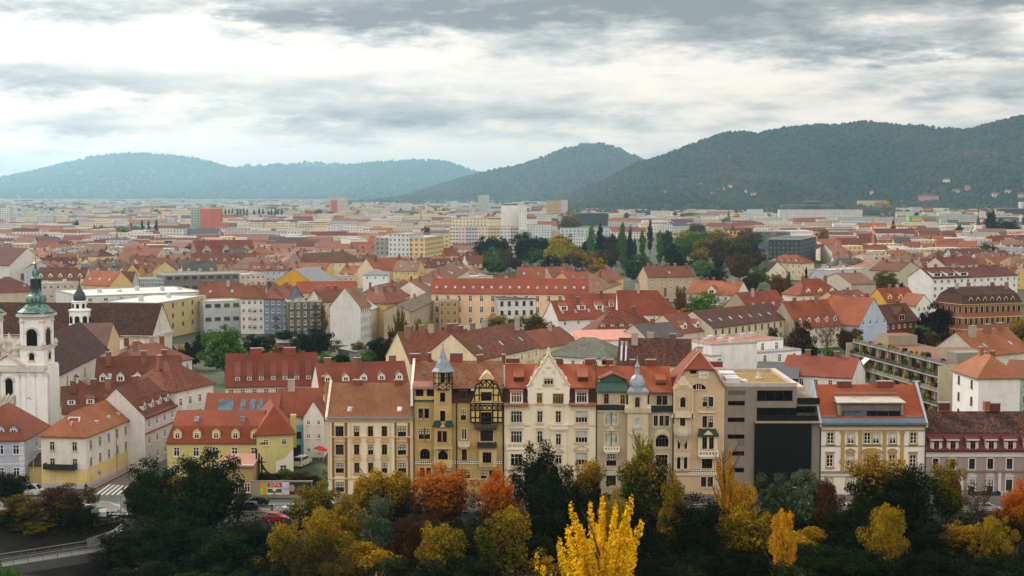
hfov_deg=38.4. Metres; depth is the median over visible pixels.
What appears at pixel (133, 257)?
house
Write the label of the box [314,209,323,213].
broadleaf tree
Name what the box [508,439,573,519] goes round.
broadleaf tree
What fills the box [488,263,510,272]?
broadleaf tree
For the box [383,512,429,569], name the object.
broadleaf tree
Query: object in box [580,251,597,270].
broadleaf tree
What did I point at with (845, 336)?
broadleaf tree
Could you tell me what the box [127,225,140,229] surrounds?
broadleaf tree
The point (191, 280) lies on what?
office block
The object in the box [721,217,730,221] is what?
broadleaf tree
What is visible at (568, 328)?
hall
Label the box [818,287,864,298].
house
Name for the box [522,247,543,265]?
broadleaf tree
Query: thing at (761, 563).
broadleaf tree
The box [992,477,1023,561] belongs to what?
broadleaf tree
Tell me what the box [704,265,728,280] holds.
broadleaf tree
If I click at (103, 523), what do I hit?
bridge abutment
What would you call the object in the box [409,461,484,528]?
broadleaf tree
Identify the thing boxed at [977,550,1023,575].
broadleaf tree
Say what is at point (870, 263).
house
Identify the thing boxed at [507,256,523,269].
broadleaf tree
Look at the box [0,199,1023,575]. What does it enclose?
ground
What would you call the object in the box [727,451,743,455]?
window
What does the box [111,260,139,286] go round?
house
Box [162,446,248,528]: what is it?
broadleaf tree
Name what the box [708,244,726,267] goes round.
broadleaf tree
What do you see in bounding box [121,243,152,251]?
house
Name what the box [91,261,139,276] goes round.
house
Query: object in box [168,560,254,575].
shrub
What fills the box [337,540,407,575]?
broadleaf tree
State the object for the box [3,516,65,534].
broadleaf tree
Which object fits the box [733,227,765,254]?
broadleaf tree
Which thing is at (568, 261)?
broadleaf tree
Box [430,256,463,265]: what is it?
house
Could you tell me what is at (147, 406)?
house
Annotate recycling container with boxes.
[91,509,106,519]
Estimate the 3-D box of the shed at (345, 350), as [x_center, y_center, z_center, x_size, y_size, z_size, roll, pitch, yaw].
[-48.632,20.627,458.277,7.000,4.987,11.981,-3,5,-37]
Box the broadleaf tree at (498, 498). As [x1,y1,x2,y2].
[477,467,525,532]
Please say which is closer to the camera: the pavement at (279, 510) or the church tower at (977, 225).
the pavement at (279, 510)
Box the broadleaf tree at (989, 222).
[983,207,996,228]
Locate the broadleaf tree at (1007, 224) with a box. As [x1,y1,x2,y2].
[994,218,1021,229]
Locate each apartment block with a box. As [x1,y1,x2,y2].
[70,240,90,242]
[91,235,115,240]
[113,236,126,238]
[160,229,186,235]
[172,240,192,242]
[247,231,286,234]
[287,230,302,234]
[303,231,318,234]
[333,237,366,243]
[334,236,368,241]
[375,234,388,255]
[388,232,423,259]
[410,235,443,258]
[430,233,449,247]
[450,226,457,244]
[452,218,487,225]
[458,226,465,243]
[466,226,477,243]
[478,226,487,240]
[488,226,499,240]
[500,226,509,243]
[510,226,518,256]
[552,230,559,237]
[563,236,587,245]
[826,228,855,232]
[835,217,905,222]
[857,201,884,206]
[936,214,977,221]
[938,227,972,230]
[1018,202,1023,207]
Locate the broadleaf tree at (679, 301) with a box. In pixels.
[673,286,687,312]
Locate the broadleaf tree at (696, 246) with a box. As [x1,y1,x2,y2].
[689,238,712,258]
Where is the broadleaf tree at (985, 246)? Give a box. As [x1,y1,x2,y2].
[978,242,996,249]
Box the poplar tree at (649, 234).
[646,219,653,253]
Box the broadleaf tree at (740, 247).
[726,241,752,257]
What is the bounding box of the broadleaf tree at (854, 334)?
[851,328,863,342]
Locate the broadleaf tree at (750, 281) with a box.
[739,272,762,290]
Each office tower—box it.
[546,201,560,213]
[561,200,567,213]
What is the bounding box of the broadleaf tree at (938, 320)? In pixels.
[921,300,954,340]
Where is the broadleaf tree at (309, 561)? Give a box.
[281,533,348,575]
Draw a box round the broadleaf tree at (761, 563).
[736,547,810,575]
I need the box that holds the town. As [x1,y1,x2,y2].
[0,200,1023,252]
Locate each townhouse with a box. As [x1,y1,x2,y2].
[321,375,412,493]
[409,344,504,493]
[504,347,595,491]
[594,355,672,493]
[670,346,725,493]
[809,380,927,493]
[925,400,1023,495]
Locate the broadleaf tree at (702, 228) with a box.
[697,224,705,231]
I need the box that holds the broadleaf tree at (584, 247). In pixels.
[578,242,588,250]
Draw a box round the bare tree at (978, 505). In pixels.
[962,479,992,531]
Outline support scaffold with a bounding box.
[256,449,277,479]
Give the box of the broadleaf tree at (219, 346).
[194,323,249,372]
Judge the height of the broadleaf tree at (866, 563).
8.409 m
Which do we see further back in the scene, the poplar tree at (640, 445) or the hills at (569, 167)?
the hills at (569, 167)
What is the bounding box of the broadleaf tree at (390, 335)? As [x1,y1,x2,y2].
[385,331,395,343]
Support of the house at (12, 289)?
on the ground
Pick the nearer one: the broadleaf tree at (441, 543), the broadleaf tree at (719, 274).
the broadleaf tree at (441, 543)
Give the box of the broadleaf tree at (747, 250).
[742,247,759,269]
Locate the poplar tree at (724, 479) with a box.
[707,439,744,527]
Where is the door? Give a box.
[243,482,249,494]
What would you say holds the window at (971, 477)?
in the townhouse at (987, 443)
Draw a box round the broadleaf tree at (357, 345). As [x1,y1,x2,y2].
[350,340,366,349]
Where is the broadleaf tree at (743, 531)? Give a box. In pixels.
[712,503,775,566]
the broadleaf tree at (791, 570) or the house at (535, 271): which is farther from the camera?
the house at (535, 271)
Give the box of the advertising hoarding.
[251,480,312,497]
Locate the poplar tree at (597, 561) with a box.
[534,494,644,575]
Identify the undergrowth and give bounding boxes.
[0,508,1023,573]
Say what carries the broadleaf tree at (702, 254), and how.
on the ground
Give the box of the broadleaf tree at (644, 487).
[616,448,684,527]
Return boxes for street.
[0,500,1004,508]
[29,459,166,514]
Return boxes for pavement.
[0,509,1002,513]
[87,468,133,490]
[331,494,1010,499]
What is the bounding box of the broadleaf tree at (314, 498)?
[286,479,341,533]
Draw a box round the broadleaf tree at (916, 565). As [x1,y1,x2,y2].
[891,550,969,575]
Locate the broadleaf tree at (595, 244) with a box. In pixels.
[593,239,608,253]
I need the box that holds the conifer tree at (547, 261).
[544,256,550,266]
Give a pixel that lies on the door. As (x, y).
(246, 485)
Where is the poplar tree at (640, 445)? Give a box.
[620,429,653,491]
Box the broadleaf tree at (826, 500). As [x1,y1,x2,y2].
[811,478,844,540]
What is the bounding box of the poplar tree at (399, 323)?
[388,284,413,336]
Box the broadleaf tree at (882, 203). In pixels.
[873,200,891,207]
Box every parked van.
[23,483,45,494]
[293,454,311,466]
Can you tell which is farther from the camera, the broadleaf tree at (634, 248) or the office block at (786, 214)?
the office block at (786, 214)
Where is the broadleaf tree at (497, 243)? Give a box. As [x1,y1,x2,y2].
[485,236,513,254]
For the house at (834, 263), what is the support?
on the ground
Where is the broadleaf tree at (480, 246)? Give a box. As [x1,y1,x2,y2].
[472,234,492,254]
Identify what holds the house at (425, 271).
on the ground
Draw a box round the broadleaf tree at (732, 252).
[723,248,750,264]
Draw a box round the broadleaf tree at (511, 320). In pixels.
[506,316,522,326]
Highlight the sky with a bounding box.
[0,0,1023,175]
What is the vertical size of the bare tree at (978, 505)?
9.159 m
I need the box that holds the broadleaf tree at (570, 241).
[554,233,574,245]
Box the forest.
[0,114,1023,215]
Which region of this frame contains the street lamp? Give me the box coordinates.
[33,448,42,482]
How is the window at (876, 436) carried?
in the townhouse at (886, 420)
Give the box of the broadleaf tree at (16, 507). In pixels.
[0,492,45,521]
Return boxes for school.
[737,231,789,251]
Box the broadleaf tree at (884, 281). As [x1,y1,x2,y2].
[873,270,898,287]
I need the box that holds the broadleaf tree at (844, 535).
[818,506,875,559]
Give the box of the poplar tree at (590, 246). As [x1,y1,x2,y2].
[586,223,595,251]
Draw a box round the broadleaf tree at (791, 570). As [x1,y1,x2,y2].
[769,559,822,575]
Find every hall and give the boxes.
[135,216,156,218]
[274,267,336,285]
[452,208,477,210]
[560,228,608,243]
[561,323,587,333]
[997,208,1022,215]
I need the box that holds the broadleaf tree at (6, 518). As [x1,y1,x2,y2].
[0,509,27,522]
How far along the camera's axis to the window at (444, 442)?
251.22 m
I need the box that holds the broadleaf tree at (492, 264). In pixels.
[482,255,504,272]
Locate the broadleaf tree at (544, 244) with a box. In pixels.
[533,237,548,263]
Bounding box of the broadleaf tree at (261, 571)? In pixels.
[231,559,294,575]
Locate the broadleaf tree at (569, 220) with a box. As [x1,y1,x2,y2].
[556,211,581,227]
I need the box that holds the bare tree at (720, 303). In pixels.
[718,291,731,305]
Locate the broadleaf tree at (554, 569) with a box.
[519,554,578,575]
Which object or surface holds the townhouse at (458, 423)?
on the ground
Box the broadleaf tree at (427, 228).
[420,226,429,231]
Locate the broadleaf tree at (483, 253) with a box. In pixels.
[472,251,487,262]
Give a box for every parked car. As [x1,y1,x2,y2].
[230,501,258,510]
[246,496,269,505]
[264,511,289,521]
[282,503,299,512]
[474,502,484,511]
[842,502,851,509]
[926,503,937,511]
[976,502,1002,511]
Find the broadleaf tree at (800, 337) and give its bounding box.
[787,320,817,354]
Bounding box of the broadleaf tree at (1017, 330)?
[1007,317,1023,340]
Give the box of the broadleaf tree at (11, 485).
[0,472,34,504]
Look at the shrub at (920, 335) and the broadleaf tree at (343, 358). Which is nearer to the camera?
the broadleaf tree at (343, 358)
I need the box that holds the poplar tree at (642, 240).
[638,230,646,256]
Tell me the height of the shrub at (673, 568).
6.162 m
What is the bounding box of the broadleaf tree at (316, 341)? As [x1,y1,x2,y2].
[288,327,341,355]
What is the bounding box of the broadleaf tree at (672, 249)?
[660,243,681,262]
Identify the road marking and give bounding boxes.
[85,484,994,504]
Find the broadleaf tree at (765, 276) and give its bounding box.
[751,266,770,282]
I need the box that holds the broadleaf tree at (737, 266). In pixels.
[724,252,759,280]
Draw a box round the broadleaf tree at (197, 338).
[195,333,208,351]
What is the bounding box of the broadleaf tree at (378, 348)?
[362,336,391,360]
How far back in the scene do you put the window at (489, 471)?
252.76 m
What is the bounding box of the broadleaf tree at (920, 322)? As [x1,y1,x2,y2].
[916,310,930,331]
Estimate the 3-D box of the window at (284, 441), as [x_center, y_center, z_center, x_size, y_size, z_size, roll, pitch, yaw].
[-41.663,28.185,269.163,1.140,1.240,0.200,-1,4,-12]
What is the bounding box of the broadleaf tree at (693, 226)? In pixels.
[689,223,701,231]
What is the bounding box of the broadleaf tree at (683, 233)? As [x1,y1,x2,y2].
[673,230,696,243]
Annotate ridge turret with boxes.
[68,275,90,324]
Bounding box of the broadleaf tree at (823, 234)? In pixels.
[815,228,828,238]
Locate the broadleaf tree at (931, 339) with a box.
[923,330,940,346]
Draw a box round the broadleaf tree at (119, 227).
[115,225,128,229]
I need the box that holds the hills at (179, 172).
[0,154,477,198]
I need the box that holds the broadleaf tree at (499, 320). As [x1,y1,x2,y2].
[481,313,507,327]
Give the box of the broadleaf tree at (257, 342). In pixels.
[240,333,268,351]
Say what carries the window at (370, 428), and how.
in the townhouse at (370, 426)
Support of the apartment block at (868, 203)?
on the ground
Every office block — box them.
[138,277,163,286]
[156,271,238,289]
[158,269,198,272]
[199,298,240,332]
[527,225,551,238]
[575,213,608,225]
[715,368,819,494]
[768,235,815,260]
[778,209,862,220]
[781,205,834,208]
[804,201,819,208]
[906,216,938,223]
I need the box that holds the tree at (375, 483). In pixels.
[353,465,413,527]
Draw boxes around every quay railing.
[233,504,271,510]
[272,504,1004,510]
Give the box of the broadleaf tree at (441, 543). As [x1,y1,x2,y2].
[413,520,467,575]
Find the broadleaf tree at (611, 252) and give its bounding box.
[603,242,619,269]
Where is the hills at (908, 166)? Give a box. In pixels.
[685,123,1022,205]
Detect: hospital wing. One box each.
[55,286,198,302]
[100,293,205,336]
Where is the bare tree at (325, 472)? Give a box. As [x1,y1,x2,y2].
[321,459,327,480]
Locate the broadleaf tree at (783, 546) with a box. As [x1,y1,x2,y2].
[756,508,800,575]
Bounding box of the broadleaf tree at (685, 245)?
[672,229,713,256]
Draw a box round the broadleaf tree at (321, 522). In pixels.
[299,504,358,566]
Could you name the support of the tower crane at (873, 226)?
on the ground
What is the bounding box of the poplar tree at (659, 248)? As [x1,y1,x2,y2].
[655,230,663,265]
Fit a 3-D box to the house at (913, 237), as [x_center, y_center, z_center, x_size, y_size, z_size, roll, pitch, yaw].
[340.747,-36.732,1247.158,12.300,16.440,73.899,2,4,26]
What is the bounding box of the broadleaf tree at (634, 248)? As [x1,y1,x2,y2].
[617,242,635,260]
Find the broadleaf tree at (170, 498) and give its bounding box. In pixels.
[162,475,182,510]
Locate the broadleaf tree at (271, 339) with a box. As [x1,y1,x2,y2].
[262,333,275,352]
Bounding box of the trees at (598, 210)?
[0,200,1021,216]
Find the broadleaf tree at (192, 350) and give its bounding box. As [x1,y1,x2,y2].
[179,340,205,369]
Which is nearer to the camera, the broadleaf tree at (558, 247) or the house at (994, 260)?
the house at (994, 260)
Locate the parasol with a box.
[313,446,323,459]
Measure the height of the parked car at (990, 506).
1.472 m
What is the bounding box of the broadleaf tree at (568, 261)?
[564,242,578,265]
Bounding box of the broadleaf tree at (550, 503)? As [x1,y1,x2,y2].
[525,471,584,545]
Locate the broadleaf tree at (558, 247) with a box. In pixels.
[543,236,576,263]
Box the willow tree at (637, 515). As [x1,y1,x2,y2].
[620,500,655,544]
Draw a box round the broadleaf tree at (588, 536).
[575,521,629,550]
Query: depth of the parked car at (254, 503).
239.74 m
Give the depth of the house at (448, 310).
545.84 m
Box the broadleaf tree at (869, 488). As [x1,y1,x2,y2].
[843,450,910,517]
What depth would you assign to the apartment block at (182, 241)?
1178.20 m
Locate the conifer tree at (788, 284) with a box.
[784,271,793,289]
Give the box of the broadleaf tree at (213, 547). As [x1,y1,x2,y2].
[176,522,264,575]
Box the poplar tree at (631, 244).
[626,225,634,262]
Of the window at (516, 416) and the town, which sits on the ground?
the town
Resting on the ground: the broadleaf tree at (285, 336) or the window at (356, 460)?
the broadleaf tree at (285, 336)
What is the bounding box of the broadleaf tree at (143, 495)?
[121,456,179,535]
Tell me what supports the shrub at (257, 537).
on the ground
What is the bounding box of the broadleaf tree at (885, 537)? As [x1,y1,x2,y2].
[855,502,910,566]
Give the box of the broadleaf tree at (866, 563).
[826,547,901,575]
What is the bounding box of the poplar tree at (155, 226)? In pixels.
[153,219,158,229]
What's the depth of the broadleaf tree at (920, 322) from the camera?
522.30 m
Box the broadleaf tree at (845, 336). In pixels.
[836,328,854,354]
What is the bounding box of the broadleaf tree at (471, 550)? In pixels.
[449,519,486,565]
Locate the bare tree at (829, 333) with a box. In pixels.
[812,310,843,346]
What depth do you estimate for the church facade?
303.43 m
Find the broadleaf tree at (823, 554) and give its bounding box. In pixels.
[794,543,861,575]
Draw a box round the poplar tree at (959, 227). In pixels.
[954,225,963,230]
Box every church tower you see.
[0,308,5,356]
[16,254,57,420]
[974,204,981,230]
[1020,203,1023,228]
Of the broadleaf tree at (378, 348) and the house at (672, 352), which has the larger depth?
the broadleaf tree at (378, 348)
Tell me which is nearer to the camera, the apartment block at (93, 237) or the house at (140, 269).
the house at (140, 269)
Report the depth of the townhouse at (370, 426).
252.47 m
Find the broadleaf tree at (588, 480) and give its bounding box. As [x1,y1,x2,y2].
[565,458,610,512]
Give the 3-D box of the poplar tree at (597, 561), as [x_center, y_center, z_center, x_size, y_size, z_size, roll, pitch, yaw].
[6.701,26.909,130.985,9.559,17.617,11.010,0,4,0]
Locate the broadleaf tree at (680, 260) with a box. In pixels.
[667,251,691,265]
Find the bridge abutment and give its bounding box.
[86,516,121,547]
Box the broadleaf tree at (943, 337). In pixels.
[939,332,951,340]
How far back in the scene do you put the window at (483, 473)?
252.70 m
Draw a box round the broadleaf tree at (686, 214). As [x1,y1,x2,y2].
[677,212,700,218]
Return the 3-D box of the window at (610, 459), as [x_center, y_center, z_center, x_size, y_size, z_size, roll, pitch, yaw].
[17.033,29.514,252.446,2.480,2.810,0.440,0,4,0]
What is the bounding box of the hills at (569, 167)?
[474,147,633,195]
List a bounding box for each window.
[0,445,3,454]
[3,376,14,394]
[12,445,19,454]
[13,467,19,477]
[24,327,38,347]
[27,351,35,361]
[35,437,38,447]
[45,326,51,346]
[47,350,51,360]
[49,441,54,450]
[50,458,54,463]
[71,442,77,451]
[72,458,77,468]
[90,473,93,483]
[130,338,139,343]
[173,447,180,456]
[188,396,191,404]
[192,447,199,456]
[212,447,218,456]
[228,388,234,392]
[232,447,237,452]
[240,388,245,392]
[251,388,257,392]
[251,447,256,452]
[263,439,268,445]
[280,465,286,469]
[281,439,286,445]
[334,425,344,438]
[334,438,344,456]
[334,456,344,475]
[334,481,344,493]
[352,425,360,438]
[352,438,360,456]
[352,457,360,475]
[366,425,374,438]
[366,438,374,456]
[366,457,374,475]
[380,425,387,438]
[380,438,388,456]
[380,457,388,475]
[396,425,406,438]
[396,438,407,456]
[396,456,407,475]
[417,407,423,420]
[417,428,424,441]
[418,447,431,461]
[419,467,424,477]
[423,407,430,420]
[423,428,431,441]
[425,467,431,477]
[437,431,441,444]
[438,451,447,458]
[439,391,446,403]
[439,410,445,423]
[442,431,446,444]
[459,409,467,422]
[460,428,467,441]
[460,448,467,462]
[465,469,470,481]
[479,430,494,441]
[479,470,487,482]
[481,392,491,402]
[481,412,491,423]
[481,451,492,464]
[488,470,494,481]
[509,410,523,424]
[509,428,523,444]
[510,454,522,467]
[536,410,543,424]
[536,428,543,444]
[536,446,542,460]
[554,410,561,423]
[554,432,561,447]
[554,448,562,465]
[574,410,588,424]
[574,428,588,444]
[574,445,588,467]
[603,432,611,446]
[604,413,611,426]
[604,454,617,467]
[605,475,617,487]
[611,432,618,446]
[612,413,618,426]
[652,415,658,427]
[653,432,670,448]
[655,454,668,468]
[659,415,664,427]
[665,415,670,427]
[690,370,696,375]
[693,384,706,389]
[699,476,706,488]
[700,459,713,470]
[701,396,707,408]
[701,415,708,428]
[707,396,714,408]
[707,476,713,488]
[708,415,714,428]
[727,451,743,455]
[728,401,744,404]
[728,418,744,421]
[728,434,743,438]
[734,468,743,471]
[799,378,803,385]
[825,451,834,468]
[825,477,833,483]
[826,432,834,445]
[845,477,853,490]
[846,432,855,445]
[846,448,855,468]
[863,432,871,445]
[872,432,880,445]
[888,432,897,445]
[888,448,897,468]
[908,451,917,468]
[909,432,917,445]
[931,458,939,470]
[967,458,976,470]
[967,473,976,492]
[985,473,994,493]
[986,458,994,470]
[1004,473,1014,493]
[1005,458,1013,470]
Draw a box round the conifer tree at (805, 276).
[798,260,816,278]
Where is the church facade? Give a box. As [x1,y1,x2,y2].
[0,333,59,425]
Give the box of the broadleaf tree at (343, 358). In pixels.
[333,352,350,362]
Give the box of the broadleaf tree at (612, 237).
[605,233,615,246]
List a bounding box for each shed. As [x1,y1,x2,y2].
[275,337,298,351]
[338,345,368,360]
[463,324,481,329]
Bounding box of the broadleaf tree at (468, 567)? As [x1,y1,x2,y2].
[445,555,499,575]
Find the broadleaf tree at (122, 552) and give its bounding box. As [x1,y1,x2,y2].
[87,529,160,575]
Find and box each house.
[0,247,42,282]
[0,273,30,301]
[0,302,172,349]
[0,402,50,482]
[17,322,109,419]
[24,258,63,285]
[28,452,41,484]
[30,247,53,250]
[31,248,54,256]
[37,400,129,488]
[39,264,90,281]
[40,255,77,266]
[41,279,83,302]
[52,251,77,257]
[55,245,83,252]
[60,378,117,418]
[64,246,91,250]
[73,261,93,270]
[74,374,86,385]
[77,249,94,259]
[78,256,88,263]
[80,270,132,288]
[82,323,119,355]
[88,249,114,261]
[90,259,160,276]
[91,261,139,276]
[94,349,181,386]
[95,257,116,261]
[104,375,177,468]
[108,246,120,254]
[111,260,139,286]
[116,246,166,261]
[117,335,193,369]
[120,336,153,353]
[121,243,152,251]
[124,261,145,276]
[129,253,156,261]
[131,255,171,269]
[131,354,216,415]
[152,256,197,276]
[165,251,190,258]
[166,249,189,252]
[166,410,265,476]
[181,261,217,271]
[190,238,253,252]
[191,250,257,270]
[192,260,212,262]
[199,280,242,299]
[204,392,280,409]
[216,453,260,494]
[222,263,237,270]
[225,347,317,392]
[228,246,247,252]
[232,255,278,272]
[238,271,265,284]
[240,281,267,333]
[247,260,290,288]
[248,245,274,254]
[254,398,296,473]
[263,282,303,333]
[267,247,295,254]
[278,252,296,261]
[279,379,322,424]
[284,249,363,274]
[285,297,321,336]
[289,265,322,270]
[290,260,332,275]
[293,395,327,456]
[295,247,312,253]
[296,281,356,297]
[308,285,341,333]
[311,355,409,400]
[328,286,371,344]
[331,249,357,257]
[331,273,357,286]
[333,219,373,222]
[339,263,359,274]
[351,248,371,256]
[357,255,403,287]
[358,253,376,257]
[359,246,374,252]
[362,269,389,291]
[362,276,411,299]
[364,294,377,339]
[366,285,407,337]
[377,256,408,259]
[382,292,433,341]
[385,323,467,384]
[393,258,424,280]
[400,259,469,298]
[411,256,441,268]
[420,269,434,275]
[426,317,540,390]
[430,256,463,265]
[431,254,458,258]
[431,278,588,329]
[439,298,458,329]
[442,246,458,255]
[447,253,482,270]
[463,250,473,254]
[464,262,485,274]
[469,274,492,277]
[495,296,535,328]
[496,271,515,277]
[517,264,545,277]
[520,324,574,362]
[543,296,608,326]
[543,337,617,365]
[545,264,574,277]
[555,269,590,278]
[563,290,615,310]
[570,329,640,345]
[575,270,621,292]
[581,306,649,329]
[596,266,624,289]
[608,217,654,226]
[610,226,646,239]
[615,287,678,320]
[616,332,691,371]
[624,318,682,337]
[634,277,638,289]
[638,263,694,301]
[655,312,703,336]
[662,220,688,231]
[679,332,783,349]
[683,336,756,367]
[686,277,748,307]
[687,303,784,337]
[699,221,764,233]
[704,346,800,367]
[722,288,784,307]
[754,261,785,280]
[756,361,799,381]
[770,252,814,279]
[776,296,842,347]
[781,275,837,300]
[783,349,865,393]
[787,218,826,224]
[807,265,870,279]
[816,243,850,262]
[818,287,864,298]
[822,270,875,295]
[826,256,863,267]
[826,289,845,301]
[829,292,887,340]
[830,254,851,261]
[831,251,861,257]
[835,261,850,266]
[842,259,862,265]
[848,243,888,249]
[854,257,881,267]
[856,255,890,260]
[867,252,882,254]
[869,259,920,287]
[869,284,911,304]
[878,234,915,239]
[878,257,922,267]
[878,300,918,333]
[880,248,907,254]
[884,253,921,263]
[887,248,920,252]
[899,251,923,258]
[900,293,931,319]
[907,235,927,238]
[907,264,972,311]
[916,256,930,263]
[918,195,938,200]
[927,253,979,267]
[928,249,946,256]
[935,282,1023,337]
[936,322,1023,364]
[943,247,984,256]
[950,346,1023,410]
[952,188,959,192]
[961,230,999,237]
[962,264,1018,292]
[963,210,990,212]
[965,184,970,190]
[971,251,1005,257]
[974,256,986,263]
[978,262,1007,267]
[981,248,1008,254]
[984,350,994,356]
[986,252,1021,263]
[992,192,998,197]
[997,245,1023,251]
[1000,254,1021,266]
[1003,263,1023,272]
[1006,359,1023,410]
[1008,256,1023,268]
[1016,269,1023,288]
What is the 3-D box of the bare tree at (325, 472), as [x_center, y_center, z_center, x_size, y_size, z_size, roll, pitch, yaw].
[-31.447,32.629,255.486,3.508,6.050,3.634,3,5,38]
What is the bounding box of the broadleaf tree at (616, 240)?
[605,237,619,259]
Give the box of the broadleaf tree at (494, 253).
[484,246,501,258]
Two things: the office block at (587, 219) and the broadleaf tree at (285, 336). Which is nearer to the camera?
the broadleaf tree at (285, 336)
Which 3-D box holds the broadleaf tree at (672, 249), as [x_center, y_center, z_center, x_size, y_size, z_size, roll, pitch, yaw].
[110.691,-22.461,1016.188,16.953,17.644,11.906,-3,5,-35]
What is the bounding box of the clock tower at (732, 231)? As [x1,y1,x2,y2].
[728,225,737,237]
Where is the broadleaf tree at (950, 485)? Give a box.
[925,457,970,529]
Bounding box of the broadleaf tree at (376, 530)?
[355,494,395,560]
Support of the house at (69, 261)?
on the ground
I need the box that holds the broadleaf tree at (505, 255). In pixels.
[497,247,514,267]
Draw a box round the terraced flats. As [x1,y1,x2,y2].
[846,333,1004,410]
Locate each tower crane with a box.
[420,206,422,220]
[858,217,906,244]
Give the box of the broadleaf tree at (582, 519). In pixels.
[552,485,599,561]
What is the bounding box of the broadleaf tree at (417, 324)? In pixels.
[414,318,434,330]
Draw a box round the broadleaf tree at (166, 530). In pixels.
[130,504,218,566]
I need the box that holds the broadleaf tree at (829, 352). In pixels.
[822,345,841,356]
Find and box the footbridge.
[0,536,118,575]
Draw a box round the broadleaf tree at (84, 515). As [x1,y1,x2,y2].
[48,504,112,525]
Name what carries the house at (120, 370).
on the ground
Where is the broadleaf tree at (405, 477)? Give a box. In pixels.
[384,469,416,522]
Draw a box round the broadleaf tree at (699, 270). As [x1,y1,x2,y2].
[690,259,716,278]
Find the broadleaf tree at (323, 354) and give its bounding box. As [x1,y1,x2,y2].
[318,351,330,362]
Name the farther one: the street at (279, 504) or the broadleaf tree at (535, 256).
the broadleaf tree at (535, 256)
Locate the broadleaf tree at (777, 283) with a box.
[767,275,792,295]
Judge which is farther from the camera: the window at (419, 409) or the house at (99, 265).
the house at (99, 265)
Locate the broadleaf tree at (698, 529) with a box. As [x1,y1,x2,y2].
[664,492,731,561]
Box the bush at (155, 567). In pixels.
[108,551,203,575]
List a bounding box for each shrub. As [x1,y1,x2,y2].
[0,560,18,575]
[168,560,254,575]
[203,357,214,367]
[231,521,273,551]
[259,472,285,479]
[269,344,283,352]
[276,469,298,479]
[284,471,321,485]
[318,555,356,575]
[356,348,379,361]
[371,556,447,575]
[524,526,576,571]
[631,553,719,575]
[681,308,692,312]
[753,472,795,523]
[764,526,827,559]
[768,327,778,336]
[783,468,821,524]
[811,346,820,355]
[898,517,952,563]
[911,325,929,335]
[914,327,926,343]
[928,553,1009,575]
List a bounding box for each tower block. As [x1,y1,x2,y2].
[0,207,13,223]
[191,207,202,228]
[200,208,222,228]
[220,222,227,227]
[330,197,348,213]
[331,200,336,212]
[478,195,488,212]
[501,204,518,225]
[519,204,526,227]
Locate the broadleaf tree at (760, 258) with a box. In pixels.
[749,251,769,269]
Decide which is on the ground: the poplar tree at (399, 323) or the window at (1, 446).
the poplar tree at (399, 323)
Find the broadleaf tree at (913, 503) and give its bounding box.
[882,462,947,535]
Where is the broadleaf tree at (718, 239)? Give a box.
[699,228,736,254]
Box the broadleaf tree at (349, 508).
[331,492,369,548]
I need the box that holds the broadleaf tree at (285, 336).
[275,330,293,339]
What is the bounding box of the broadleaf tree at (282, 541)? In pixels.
[251,519,313,575]
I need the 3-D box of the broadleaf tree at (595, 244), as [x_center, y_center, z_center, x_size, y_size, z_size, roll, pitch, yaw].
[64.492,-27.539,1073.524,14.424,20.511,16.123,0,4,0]
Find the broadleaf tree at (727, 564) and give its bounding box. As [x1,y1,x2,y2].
[681,541,758,575]
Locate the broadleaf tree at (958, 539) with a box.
[938,519,981,558]
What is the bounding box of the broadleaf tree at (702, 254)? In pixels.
[689,248,710,263]
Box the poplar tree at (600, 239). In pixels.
[595,223,605,252]
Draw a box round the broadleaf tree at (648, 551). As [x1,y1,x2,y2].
[622,531,683,575]
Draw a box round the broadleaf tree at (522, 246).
[505,231,539,265]
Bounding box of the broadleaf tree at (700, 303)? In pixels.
[686,291,722,310]
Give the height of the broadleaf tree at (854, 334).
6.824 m
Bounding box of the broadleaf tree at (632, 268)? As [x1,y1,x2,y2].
[618,254,652,279]
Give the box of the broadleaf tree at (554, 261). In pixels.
[539,254,562,266]
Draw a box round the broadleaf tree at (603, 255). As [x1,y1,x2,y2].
[588,249,609,265]
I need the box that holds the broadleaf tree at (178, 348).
[177,343,184,351]
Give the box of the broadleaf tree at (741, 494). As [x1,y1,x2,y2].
[726,481,761,521]
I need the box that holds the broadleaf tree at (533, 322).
[519,313,551,330]
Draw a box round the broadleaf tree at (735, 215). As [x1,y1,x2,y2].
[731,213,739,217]
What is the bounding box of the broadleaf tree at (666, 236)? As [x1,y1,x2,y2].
[654,230,673,248]
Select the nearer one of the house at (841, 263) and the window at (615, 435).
the window at (615, 435)
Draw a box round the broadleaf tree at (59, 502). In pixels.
[24,482,101,523]
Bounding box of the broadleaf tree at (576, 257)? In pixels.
[566,249,584,268]
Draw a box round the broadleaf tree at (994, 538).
[967,514,1020,566]
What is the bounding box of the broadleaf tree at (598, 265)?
[588,257,606,271]
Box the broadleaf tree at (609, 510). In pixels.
[595,485,633,553]
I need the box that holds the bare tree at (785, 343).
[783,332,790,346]
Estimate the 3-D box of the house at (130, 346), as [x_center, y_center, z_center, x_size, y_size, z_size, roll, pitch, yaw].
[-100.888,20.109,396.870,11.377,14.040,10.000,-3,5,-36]
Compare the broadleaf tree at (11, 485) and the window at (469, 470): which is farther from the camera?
the window at (469, 470)
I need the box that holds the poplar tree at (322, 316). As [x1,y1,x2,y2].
[317,303,328,332]
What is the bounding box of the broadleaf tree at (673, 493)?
[649,468,689,552]
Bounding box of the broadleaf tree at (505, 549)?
[473,505,547,575]
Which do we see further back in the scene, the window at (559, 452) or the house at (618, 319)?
the house at (618, 319)
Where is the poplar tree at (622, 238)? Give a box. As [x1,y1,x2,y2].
[617,223,626,269]

